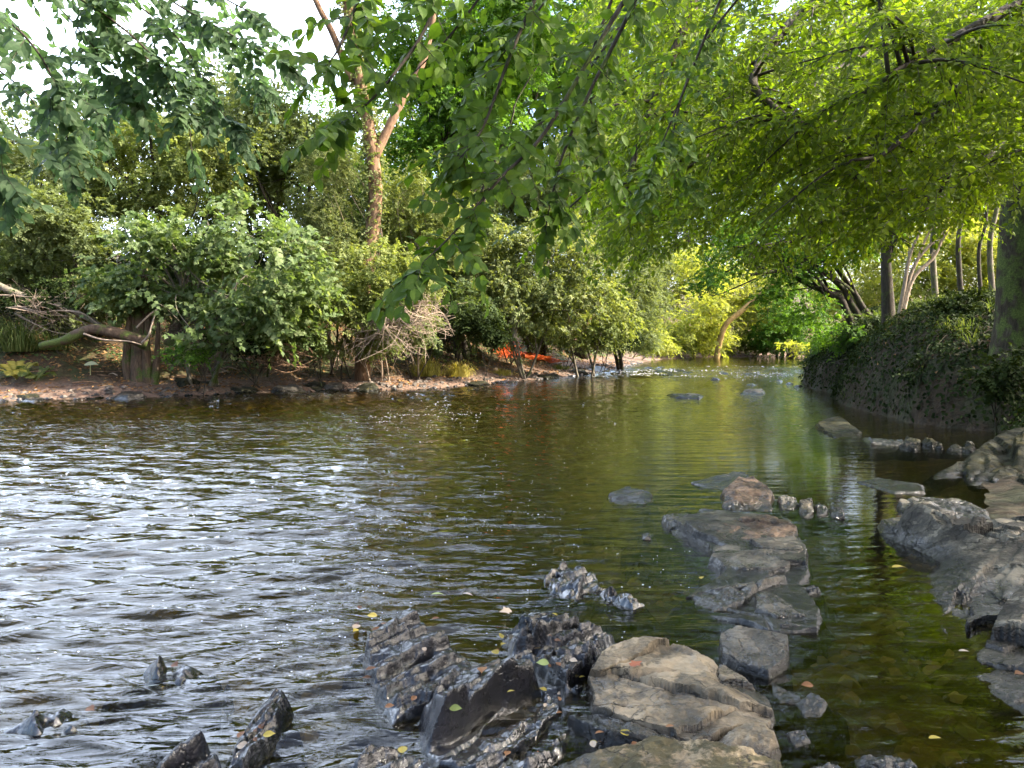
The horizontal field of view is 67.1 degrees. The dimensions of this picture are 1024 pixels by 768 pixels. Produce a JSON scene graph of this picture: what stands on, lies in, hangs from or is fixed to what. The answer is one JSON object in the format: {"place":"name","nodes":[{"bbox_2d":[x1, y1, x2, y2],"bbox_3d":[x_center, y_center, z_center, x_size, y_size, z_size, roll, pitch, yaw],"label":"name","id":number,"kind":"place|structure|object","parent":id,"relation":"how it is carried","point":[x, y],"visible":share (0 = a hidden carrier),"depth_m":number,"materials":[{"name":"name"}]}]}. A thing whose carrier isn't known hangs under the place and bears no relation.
{"place":"outdoors","nodes":[
{"label":"outdoors","id":0,"kind":"place"},
{"bbox_2d":[0,0,997,289],"label":"sky","id":1,"kind":"structure","parent":0,"point":[287,16],"materials":[{"name":"white"}]},
{"bbox_2d":[0,356,1023,767],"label":"water","id":2,"kind":"structure","parent":0,"point":[110,546],"depth_m":5.78,"materials":[{"name":"liquid"}]},
{"bbox_2d":[0,255,1023,519],"bbox_3d":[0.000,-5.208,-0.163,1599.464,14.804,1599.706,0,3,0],"label":"ground","id":3,"kind":"structure","parent":0,"point":[1004,497],"depth_m":22.15,"materials":[{"name":"soil"}]},
{"bbox_2d":[0,361,37,378],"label":"fern","id":4,"kind":"object","parent":3,"relation":"on","point":[10,367],"visible":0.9,"depth_m":21.71,"materials":[{"name":"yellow plant"}]},
{"bbox_2d":[0,311,58,351],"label":"grass tussock","id":5,"kind":"object","parent":3,"relation":"on","point":[16,339],"depth_m":22.52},
{"bbox_2d":[0,274,80,354],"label":"undergrowth clump","id":6,"kind":"object","parent":3,"relation":"on","point":[53,292],"visible":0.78,"depth_m":22.32,"materials":[{"name":"green plant"}]},
{"bbox_2d":[0,298,84,335],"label":"fallen branch","id":7,"kind":"object","parent":3,"relation":"on","point":[50,318],"visible":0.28,"depth_m":23.82,"materials":[{"name":"brown wood"}]},
{"bbox_2d":[3,708,83,735],"bbox_3d":[-1.890,1.555,3.226,0.640,0.414,0.550,0,3,0],"label":"slate outcrop","id":8,"kind":"object","parent":3,"relation":"on","point":[34,722],"visible":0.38,"depth_m":3.16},
{"bbox_2d":[0,282,100,353],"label":"twig tangle","id":9,"kind":"object","parent":3,"relation":"on","point":[38,310],"visible":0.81,"depth_m":21.96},
{"bbox_2d":[0,93,117,230],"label":"broadleaf tree","id":10,"kind":"object","parent":3,"relation":"on","point":[8,121],"visible":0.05,"depth_m":32.55,"materials":[{"name":"green plant"}]},
{"bbox_2d":[0,169,131,327],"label":"shrub","id":11,"kind":"object","parent":3,"relation":"on","point":[71,232],"visible":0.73,"depth_m":23.06,"materials":[{"name":"green plant"}]},
{"bbox_2d":[0,131,150,288],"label":"broadleaf tree","id":12,"kind":"object","parent":3,"relation":"on","point":[17,159],"visible":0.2,"depth_m":25.78,"materials":[{"name":"green plant"}]},
{"bbox_2d":[45,260,132,338],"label":"bank shrub","id":13,"kind":"object","parent":3,"relation":"on","point":[99,316],"visible":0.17,"depth_m":23.66,"materials":[{"name":"green plant"}]},
{"bbox_2d":[38,324,148,348],"bbox_3d":[-11.496,-1.291,21.189,2.871,0.708,0.631,-1,3,-10],"label":"fallen log","id":14,"kind":"object","parent":3,"relation":"on","point":[98,329],"visible":0.97,"depth_m":21.02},
{"bbox_2d":[32,208,177,293],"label":"thicket bush","id":15,"kind":"object","parent":3,"relation":"on","point":[99,264],"visible":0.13,"depth_m":29.80,"materials":[{"name":"green plant"}]},
{"bbox_2d":[37,68,198,253],"bbox_3d":[-17.263,-9.642,34.686,9.100,8.899,4.688,0,3,0],"label":"broadleaf tree","id":16,"kind":"object","parent":3,"relation":"on","point":[144,157],"visible":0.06,"depth_m":34.37,"materials":[{"name":"green plant"}]},
{"bbox_2d":[122,266,159,384],"bbox_3d":[-10.671,-1.607,22.253,1.174,3.564,0.486,0,3,0],"label":"tree stump","id":17,"kind":"object","parent":3,"relation":"on","point":[137,366],"visible":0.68,"depth_m":22.16,"materials":[{"name":"brown wood"}]},
{"bbox_2d":[0,0,313,236],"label":"foliage","id":18,"kind":"object","parent":3,"relation":"on","point":[106,39],"visible":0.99,"depth_m":4.97,"materials":[{"name":"green plant"}]},
{"bbox_2d":[37,97,280,317],"bbox_3d":[-11.658,-5.838,25.617,7.914,7.283,4.766,0,3,0],"label":"broadleaf tree","id":19,"kind":"object","parent":3,"relation":"on","point":[165,172],"visible":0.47,"depth_m":25.19,"materials":[{"name":"green plant"}]},
{"bbox_2d":[142,656,199,685],"bbox_3d":[-1.629,1.508,3.702,0.560,0.449,0.570,0,3,0],"label":"slate outcrop","id":20,"kind":"object","parent":3,"relation":"on","point":[156,671],"visible":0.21,"depth_m":3.63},
{"bbox_2d":[151,341,216,395],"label":"undergrowth clump","id":21,"kind":"object","parent":3,"relation":"on","point":[194,359],"visible":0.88,"depth_m":20.79,"materials":[{"name":"green plant"}]},
{"bbox_2d":[157,730,221,767],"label":"slate outcrop","id":22,"kind":"object","parent":3,"relation":"on","point":[192,750],"visible":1,"depth_m":2.83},
{"bbox_2d":[61,187,351,386],"bbox_3d":[-8.345,-2.700,21.470,7.947,5.953,4.380,0,3,0],"label":"sycamore bush","id":23,"kind":"object","parent":3,"relation":"on","point":[274,327],"visible":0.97,"depth_m":21.01,"materials":[{"name":"green plant"}]},
{"bbox_2d":[122,185,302,292],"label":"thicket bush","id":24,"kind":"object","parent":3,"relation":"on","point":[198,219],"visible":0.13,"depth_m":30.34,"materials":[{"name":"green plant"}]},
{"bbox_2d":[140,46,289,228],"bbox_3d":[-13.032,-10.181,35.179,8.250,10.268,5.237,0,3,0],"label":"broadleaf tree","id":25,"kind":"object","parent":3,"relation":"on","point":[214,78],"visible":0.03,"depth_m":34.57,"materials":[{"name":"green plant"}]},
{"bbox_2d":[198,324,290,387],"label":"undergrowth clump","id":26,"kind":"object","parent":3,"relation":"on","point":[264,351],"visible":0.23,"depth_m":22.36,"materials":[{"name":"green plant"}]},
{"bbox_2d":[167,71,353,270],"bbox_3d":[-9.169,-6.612,27.741,7.027,8.647,4.788,0,3,0],"label":"broadleaf tree","id":27,"kind":"object","parent":3,"relation":"on","point":[271,178],"visible":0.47,"depth_m":27.36,"materials":[{"name":"green plant"}]},
{"bbox_2d":[228,688,293,767],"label":"slate outcrop","id":28,"kind":"object","parent":3,"relation":"on","point":[274,713],"visible":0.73,"depth_m":3.05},
{"bbox_2d":[248,340,316,381],"bbox_3d":[-6.744,-0.786,22.862,2.213,1.792,2.330,0,3,0],"label":"twig tangle","id":29,"kind":"object","parent":3,"relation":"on","point":[278,358],"visible":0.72,"depth_m":22.49,"materials":[{"name":"brown plant"}]},
{"bbox_2d":[273,310,337,385],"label":"undergrowth clump","id":30,"kind":"object","parent":3,"relation":"on","point":[305,342],"visible":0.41,"depth_m":22.82,"materials":[{"name":"green plant"}]},
{"bbox_2d":[0,316,629,398],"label":"leaf litter","id":31,"kind":"object","parent":3,"relation":"on","point":[163,365],"visible":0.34,"depth_m":24.42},
{"bbox_2d":[251,72,385,227],"bbox_3d":[-8.689,-8.910,34.181,6.382,9.876,5.041,0,3,0],"label":"broadleaf tree","id":32,"kind":"object","parent":3,"relation":"on","point":[309,101],"visible":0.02,"depth_m":33.30,"materials":[{"name":"green plant"}]},
{"bbox_2d":[0,360,641,401],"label":"shingle","id":33,"kind":"object","parent":3,"relation":"on","point":[161,393],"visible":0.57,"depth_m":24.30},
{"bbox_2d":[290,234,456,381],"bbox_3d":[-4.309,-2.177,23.542,5.279,4.786,2.687,0,3,0],"label":"bramble bush","id":34,"kind":"object","parent":33,"relation":"on","point":[356,286],"visible":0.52,"depth_m":23.25,"materials":[{"name":"green plant"}]},
{"bbox_2d":[333,313,445,383],"bbox_3d":[-3.676,-1.165,22.978,3.432,2.606,2.190,0,3,0],"label":"twig tangle","id":35,"kind":"object","parent":34,"relation":"attached to","point":[382,331],"visible":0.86,"depth_m":22.94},
{"bbox_2d":[390,288,466,349],"bbox_3d":[-2.611,-2.147,23.234,2.582,2.234,2.269,0,3,0],"label":"twig tangle","id":36,"kind":"object","parent":34,"relation":"attached to","point":[418,310],"visible":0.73,"depth_m":22.98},
{"bbox_2d":[262,112,382,373],"bbox_3d":[-6.084,-4.420,24.848,3.758,8.345,2.540,0,3,0],"label":"shrub","id":37,"kind":"object","parent":3,"relation":"on","point":[321,219],"visible":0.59,"depth_m":24.55,"materials":[{"name":"green plant"}]},
{"bbox_2d":[245,153,418,298],"bbox_3d":[-7.258,-6.311,31.641,8.460,6.539,4.145,0,3,0],"label":"thicket bush","id":38,"kind":"object","parent":3,"relation":"on","point":[357,189],"visible":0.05,"depth_m":31.06,"materials":[{"name":"green plant"}]},
{"bbox_2d":[301,239,380,379],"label":"bank shrub","id":39,"kind":"object","parent":3,"relation":"on","point":[340,262],"visible":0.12,"depth_m":24.21,"materials":[{"name":"green plant"}]},
{"bbox_2d":[316,102,429,258],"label":"broadleaf tree","id":40,"kind":"object","parent":3,"relation":"on","point":[382,114],"visible":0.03,"depth_m":34.71,"materials":[{"name":"green plant"}]},
{"bbox_2d":[313,0,435,380],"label":"ivy clad tree","id":41,"kind":"object","parent":3,"relation":"on","point":[373,145],"visible":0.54,"depth_m":24.65,"materials":[{"name":"brown plant"}]},
{"bbox_2d":[350,744,430,767],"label":"slate outcrop","id":42,"kind":"object","parent":3,"relation":"on","point":[371,756],"visible":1,"depth_m":2.85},
{"bbox_2d":[350,301,447,379],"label":"bank shrub","id":43,"kind":"object","parent":3,"relation":"on","point":[417,342],"visible":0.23,"depth_m":25.14,"materials":[{"name":"beige plant"}]},
{"bbox_2d":[362,607,471,725],"bbox_3d":[-0.431,1.471,3.676,0.661,0.527,1.598,-1,4,-18],"label":"slate outcrop","id":44,"kind":"object","parent":3,"relation":"on","point":[404,664],"visible":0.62,"depth_m":3.62,"materials":[{"name":"stone"}]},
{"bbox_2d":[361,149,475,379],"bbox_3d":[-3.045,-3.862,25.856,3.975,7.743,2.701,0,3,0],"label":"shrub","id":45,"kind":"object","parent":3,"relation":"on","point":[407,224],"visible":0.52,"depth_m":25.52,"materials":[{"name":"green plant"}]},
{"bbox_2d":[401,355,451,376],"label":"grass tussock","id":46,"kind":"object","parent":3,"relation":"on","point":[429,369],"depth_m":26.66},
{"bbox_2d":[0,286,858,398],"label":"weeds","id":47,"kind":"object","parent":3,"relation":"on","point":[113,352],"visible":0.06,"depth_m":25.18,"materials":[{"name":"green plant"}]},
{"bbox_2d":[357,184,536,314],"bbox_3d":[-3.055,-5.264,31.742,8.196,6.380,4.351,0,3,0],"label":"thicket bush","id":48,"kind":"object","parent":3,"relation":"on","point":[491,219],"visible":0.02,"depth_m":31.47,"materials":[{"name":"green plant"}]},
{"bbox_2d":[426,275,506,370],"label":"bank shrub","id":49,"kind":"object","parent":3,"relation":"on","point":[463,299],"visible":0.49,"depth_m":27.29,"materials":[{"name":"green plant"}]},
{"bbox_2d":[375,0,566,212],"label":"broadleaf tree","id":50,"kind":"object","parent":3,"relation":"on","point":[417,106],"visible":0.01,"depth_m":42.41,"materials":[{"name":"green plant"}]},
{"bbox_2d":[446,306,516,381],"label":"undergrowth clump","id":51,"kind":"object","parent":3,"relation":"on","point":[485,330],"visible":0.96,"depth_m":26.15,"materials":[{"name":"green plant"}]},
{"bbox_2d":[371,0,601,362],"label":"broadleaf tree","id":52,"kind":"object","parent":3,"relation":"on","point":[430,132],"visible":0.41,"depth_m":27.35,"materials":[{"name":"green plant"}]},
{"bbox_2d":[418,657,570,767],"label":"slate outcrop","id":53,"kind":"object","parent":3,"relation":"on","point":[447,739],"visible":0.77,"depth_m":3.10,"materials":[{"name":"stone"}]},
{"bbox_2d":[265,0,765,331],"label":"overhanging beech","id":54,"kind":"object","parent":3,"relation":"on","point":[513,166],"visible":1,"depth_m":3.22,"materials":[{"name":"green plant"}]},
{"bbox_2d":[443,214,614,378],"bbox_3d":[0.421,-3.187,29.002,6.880,6.269,3.416,0,3,0],"label":"hazel bush","id":55,"kind":"object","parent":3,"relation":"on","point":[502,288],"visible":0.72,"depth_m":28.65,"materials":[{"name":"green plant"}]},
{"bbox_2d":[444,216,630,356],"bbox_3d":[0.882,-4.448,35.062,9.007,6.775,4.078,0,3,0],"label":"thicket bush","id":56,"kind":"object","parent":3,"relation":"on","point":[565,345],"visible":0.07,"depth_m":34.82,"materials":[{"name":"green plant"}]},
{"bbox_2d":[445,120,637,362],"bbox_3d":[1.190,-5.959,33.768,9.493,10.592,4.987,0,3,8],"label":"broadleaf tree","id":57,"kind":"object","parent":3,"relation":"on","point":[512,216],"visible":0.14,"depth_m":32.90,"materials":[{"name":"green plant"}]},
{"bbox_2d":[501,612,615,696],"bbox_3d":[0.287,1.460,3.839,0.908,0.529,1.409,-2,4,-25],"label":"slate outcrop","id":58,"kind":"object","parent":3,"relation":"on","point":[585,644],"visible":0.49,"depth_m":3.85,"materials":[{"name":"stone"}]},
{"bbox_2d":[543,561,600,598],"bbox_3d":[0.386,1.430,5.044,0.848,0.447,0.952,0,3,0],"label":"slate outcrop","id":59,"kind":"object","parent":3,"relation":"on","point":[565,581],"visible":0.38,"depth_m":4.94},
{"bbox_2d":[411,0,737,358],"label":"broadleaf tree","id":60,"kind":"object","parent":3,"relation":"on","point":[562,69],"visible":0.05,"depth_m":40.34,"materials":[{"name":"green plant"}]},
{"bbox_2d":[517,208,652,376],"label":"hazel bush","id":61,"kind":"object","parent":3,"relation":"on","point":[614,332],"visible":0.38,"depth_m":30.63,"materials":[{"name":"green plant"}]},
{"bbox_2d":[598,586,644,609],"bbox_3d":[0.673,1.462,4.739,0.608,0.419,0.728,0,3,0],"label":"slate outcrop","id":62,"kind":"object","parent":3,"relation":"on","point":[626,600],"visible":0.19,"depth_m":4.67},
{"bbox_2d":[565,191,679,368],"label":"willow tree","id":63,"kind":"object","parent":3,"relation":"on","point":[647,295],"visible":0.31,"depth_m":37.09,"materials":[{"name":"green plant"}]},
{"bbox_2d":[566,714,679,748],"bbox_3d":[0.361,1.552,3.061,0.871,0.438,0.492,2,4,26],"label":"rock slab","id":64,"kind":"object","parent":3,"relation":"on","point":[589,726],"visible":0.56,"depth_m":3.04,"materials":[{"name":"stone"}]},
{"bbox_2d":[608,486,652,504],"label":"rock slab","id":65,"kind":"object","parent":3,"relation":"on","point":[625,495],"visible":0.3,"depth_m":7.67,"materials":[{"name":"stone"}]},
{"bbox_2d":[554,735,781,767],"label":"rock slab","id":66,"kind":"object","parent":3,"relation":"on","point":[652,751],"visible":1,"depth_m":2.78,"materials":[{"name":"stone"}]},
{"bbox_2d":[640,239,706,328],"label":"broadleaf tree","id":67,"kind":"object","parent":3,"relation":"on","point":[668,273],"visible":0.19,"depth_m":70.12,"materials":[{"name":"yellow plant"}]},
{"bbox_2d":[661,513,690,538],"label":"rock slab","id":68,"kind":"object","parent":3,"relation":"on","point":[668,523],"visible":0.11,"depth_m":6.54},
{"bbox_2d":[585,636,775,741],"bbox_3d":[0.721,1.504,3.425,1.032,0.492,0.930,3,5,44],"label":"rock slab","id":69,"kind":"object","parent":3,"relation":"on","point":[688,693],"visible":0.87,"depth_m":3.33,"materials":[{"name":"beige stone"}]},
{"bbox_2d":[648,275,743,358],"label":"sunlit tree","id":70,"kind":"object","parent":3,"relation":"on","point":[704,322],"visible":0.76,"depth_m":61.47,"materials":[{"name":"green plant"}]},
{"bbox_2d":[690,471,749,489],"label":"rock slab","id":71,"kind":"object","parent":3,"relation":"on","point":[722,481],"visible":0.26,"depth_m":8.54,"materials":[{"name":"stone"}]},
{"bbox_2d":[668,243,793,354],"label":"sunlit tree","id":72,"kind":"object","parent":3,"relation":"on","point":[748,315],"visible":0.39,"depth_m":66.53,"materials":[{"name":"green plant"}]},
{"bbox_2d":[692,575,786,611],"bbox_3d":[1.464,1.439,4.899,1.056,0.446,0.632,-2,4,-29],"label":"rock slab","id":73,"kind":"object","parent":3,"relation":"on","point":[723,597],"visible":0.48,"depth_m":4.73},
{"bbox_2d":[673,510,820,633],"bbox_3d":[1.586,1.383,5.540,1.260,0.482,3.157,1,4,16],"label":"bedrock ledge","id":74,"kind":"object","parent":3,"relation":"on","point":[699,529],"visible":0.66,"depth_m":5.11,"materials":[{"name":"stone"}]},
{"bbox_2d":[708,535,802,571],"bbox_3d":[1.854,1.394,5.576,1.071,0.455,1.044,0,3,0],"label":"rock slab","id":75,"kind":"object","parent":74,"relation":"on","point":[747,560],"visible":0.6,"depth_m":5.44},
{"bbox_2d":[720,476,774,512],"bbox_3d":[2.286,1.252,7.723,0.910,0.485,1.800,1,4,15],"label":"boulder","id":76,"kind":"object","parent":3,"relation":"on","point":[746,493],"visible":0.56,"depth_m":7.49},
{"bbox_2d":[718,721,780,760],"bbox_3d":[0.892,1.551,3.000,0.628,0.448,0.471,1,3,11],"label":"rock slab","id":77,"kind":"object","parent":3,"relation":"on","point":[760,738],"visible":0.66,"depth_m":2.94,"materials":[{"name":"beige stone"}]},
{"bbox_2d":[718,625,788,679],"bbox_3d":[1.180,1.501,3.849,0.495,0.447,0.597,1,4,15],"label":"rock block","id":78,"kind":"object","parent":3,"relation":"on","point":[761,654],"visible":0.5,"depth_m":3.81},
{"bbox_2d":[716,514,797,539],"bbox_3d":[1.889,1.349,6.128,1.046,0.480,0.731,-2,4,-24],"label":"rock slab","id":79,"kind":"object","parent":3,"relation":"on","point":[770,525],"visible":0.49,"depth_m":6.19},
{"bbox_2d":[713,264,804,358],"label":"leaning tree","id":80,"kind":"object","parent":3,"relation":"on","point":[729,320],"visible":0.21,"depth_m":60.66,"materials":[{"name":"brown plant"}]},
{"bbox_2d":[643,194,879,304],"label":"broadleaf tree","id":81,"kind":"object","parent":3,"relation":"on","point":[743,276],"visible":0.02,"depth_m":80.95,"materials":[{"name":"green plant"}]},
{"bbox_2d":[516,0,1023,371],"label":"beech tree","id":82,"kind":"object","parent":3,"relation":"on","point":[977,106],"visible":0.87,"depth_m":6.27,"materials":[{"name":"green plant"}]},
{"bbox_2d":[754,592,804,617],"bbox_3d":[1.599,1.468,4.592,0.460,0.424,0.700,1,4,21],"label":"rock slab","id":83,"kind":"object","parent":3,"relation":"on","point":[771,604],"visible":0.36,"depth_m":4.46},
{"bbox_2d":[772,683,800,703],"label":"stone","id":84,"kind":"object","parent":3,"relation":"on","point":[782,695],"visible":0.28,"depth_m":3.44,"materials":[{"name":"stone"}]},
{"bbox_2d":[744,268,839,356],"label":"broadleaf tree","id":85,"kind":"object","parent":3,"relation":"on","point":[780,319],"visible":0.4,"depth_m":64.58,"materials":[{"name":"green plant"}]},
{"bbox_2d":[774,339,810,358],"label":"bush","id":86,"kind":"object","parent":3,"relation":"on","point":[794,346],"visible":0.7,"depth_m":59.93,"materials":[{"name":"yellow plant"}]},
{"bbox_2d":[682,207,906,362],"bbox_3d":[8.243,-2.951,22.887,6.486,4.620,3.762,0,3,0],"label":"alder tree","id":87,"kind":"object","parent":3,"relation":"on","point":[849,306],"visible":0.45,"depth_m":22.81,"materials":[{"name":"green plant"}]},
{"bbox_2d":[796,692,827,718],"bbox_3d":[1.309,1.565,3.357,0.424,0.378,0.511,0,3,0],"label":"stone","id":88,"kind":"object","parent":3,"relation":"on","point":[812,705],"visible":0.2,"depth_m":3.34,"materials":[{"name":"stone"}]},
{"bbox_2d":[814,416,861,437],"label":"rock slab","id":89,"kind":"object","parent":3,"relation":"on","point":[837,427],"visible":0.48,"depth_m":13.29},
{"bbox_2d":[827,307,880,353],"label":"bank shrub","id":90,"kind":"object","parent":3,"relation":"on","point":[871,317],"visible":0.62,"depth_m":22.32,"materials":[{"name":"green plant"}]},
{"bbox_2d":[800,56,933,324],"bbox_3d":[9.325,-4.898,19.550,3.912,7.393,3.277,0,3,0],"label":"straight tree","id":91,"kind":"object","parent":3,"relation":"on","point":[887,299],"depth_m":20.27,"materials":[{"name":"brown plant"}]},
{"bbox_2d":[758,0,993,277],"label":"sunlit bush","id":92,"kind":"object","parent":3,"relation":"on","point":[807,67],"visible":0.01,"depth_m":39.09,"materials":[{"name":"plant"}]},
{"bbox_2d":[808,222,951,323],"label":"sunlit bush","id":93,"kind":"object","parent":3,"relation":"on","point":[870,288],"visible":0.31,"depth_m":32.06,"materials":[{"name":"green plant"}]},
{"bbox_2d":[855,754,916,767],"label":"stone","id":94,"kind":"object","parent":3,"relation":"on","point":[871,761],"visible":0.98,"depth_m":2.88,"materials":[{"name":"stone"}]},
{"bbox_2d":[857,477,924,493],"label":"rock slab","id":95,"kind":"object","parent":3,"relation":"on","point":[894,486],"visible":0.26,"depth_m":8.27,"materials":[{"name":"stone"}]},
{"bbox_2d":[799,288,1023,430],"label":"ivy","id":96,"kind":"object","parent":3,"relation":"on","point":[853,353],"visible":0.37,"depth_m":16.08,"materials":[{"name":"green plant"}]},
{"bbox_2d":[831,286,994,345],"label":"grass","id":97,"kind":"structure","parent":3,"relation":"on","point":[958,324],"depth_m":15.36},
{"bbox_2d":[891,332,965,391],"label":"bank shrub","id":98,"kind":"object","parent":3,"relation":"on","point":[916,372],"visible":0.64,"depth_m":14.99,"materials":[{"name":"green plant"}]},
{"bbox_2d":[871,217,998,302],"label":"sunlit bush","id":99,"kind":"object","parent":3,"relation":"on","point":[946,274],"visible":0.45,"depth_m":28.14,"materials":[{"name":"green plant"}]},
{"bbox_2d":[897,184,981,316],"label":"forked tree","id":100,"kind":"object","parent":3,"relation":"on","point":[908,281],"visible":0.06,"depth_m":19.83,"materials":[{"name":"plant"}]},
{"bbox_2d":[896,497,989,519],"bbox_3d":[3.997,1.312,6.959,1.356,0.455,1.445,-3,5,-45],"label":"rock slab","id":101,"kind":"object","parent":3,"relation":"on","point":[957,508],"visible":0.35,"depth_m":7.05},
{"bbox_2d":[877,501,1023,714],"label":"bedrock shelf","id":102,"kind":"object","parent":3,"relation":"on","point":[980,572],"visible":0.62,"depth_m":4.99,"materials":[{"name":"stone"}]},
{"bbox_2d":[935,98,965,291],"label":"sapling","id":103,"kind":"object","parent":3,"relation":"on","point":[959,269],"depth_m":24.76,"materials":[{"name":"brown plant"}]},
{"bbox_2d":[926,285,994,315],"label":"bank shrub","id":104,"kind":"object","parent":3,"relation":"on","point":[963,299],"visible":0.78,"depth_m":16.39,"materials":[{"name":"green plant"}]},
{"bbox_2d":[924,173,1000,291],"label":"sunlit bush","id":105,"kind":"object","parent":3,"relation":"on","point":[988,220],"visible":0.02,"depth_m":30.06,"materials":[{"name":"green plant"}]},
{"bbox_2d":[933,427,1023,487],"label":"bedrock shelf","id":106,"kind":"object","parent":3,"relation":"on","point":[984,462],"visible":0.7,"depth_m":9.23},
{"bbox_2d":[955,342,1023,433],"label":"bank shrub","id":107,"kind":"object","parent":3,"relation":"on","point":[1006,379],"visible":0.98,"depth_m":12.51,"materials":[{"name":"green plant"}]},
{"bbox_2d":[987,89,1003,291],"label":"sapling","id":108,"kind":"object","parent":3,"relation":"on","point":[990,271],"visible":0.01,"depth_m":19.79,"materials":[{"name":"grey plant"}]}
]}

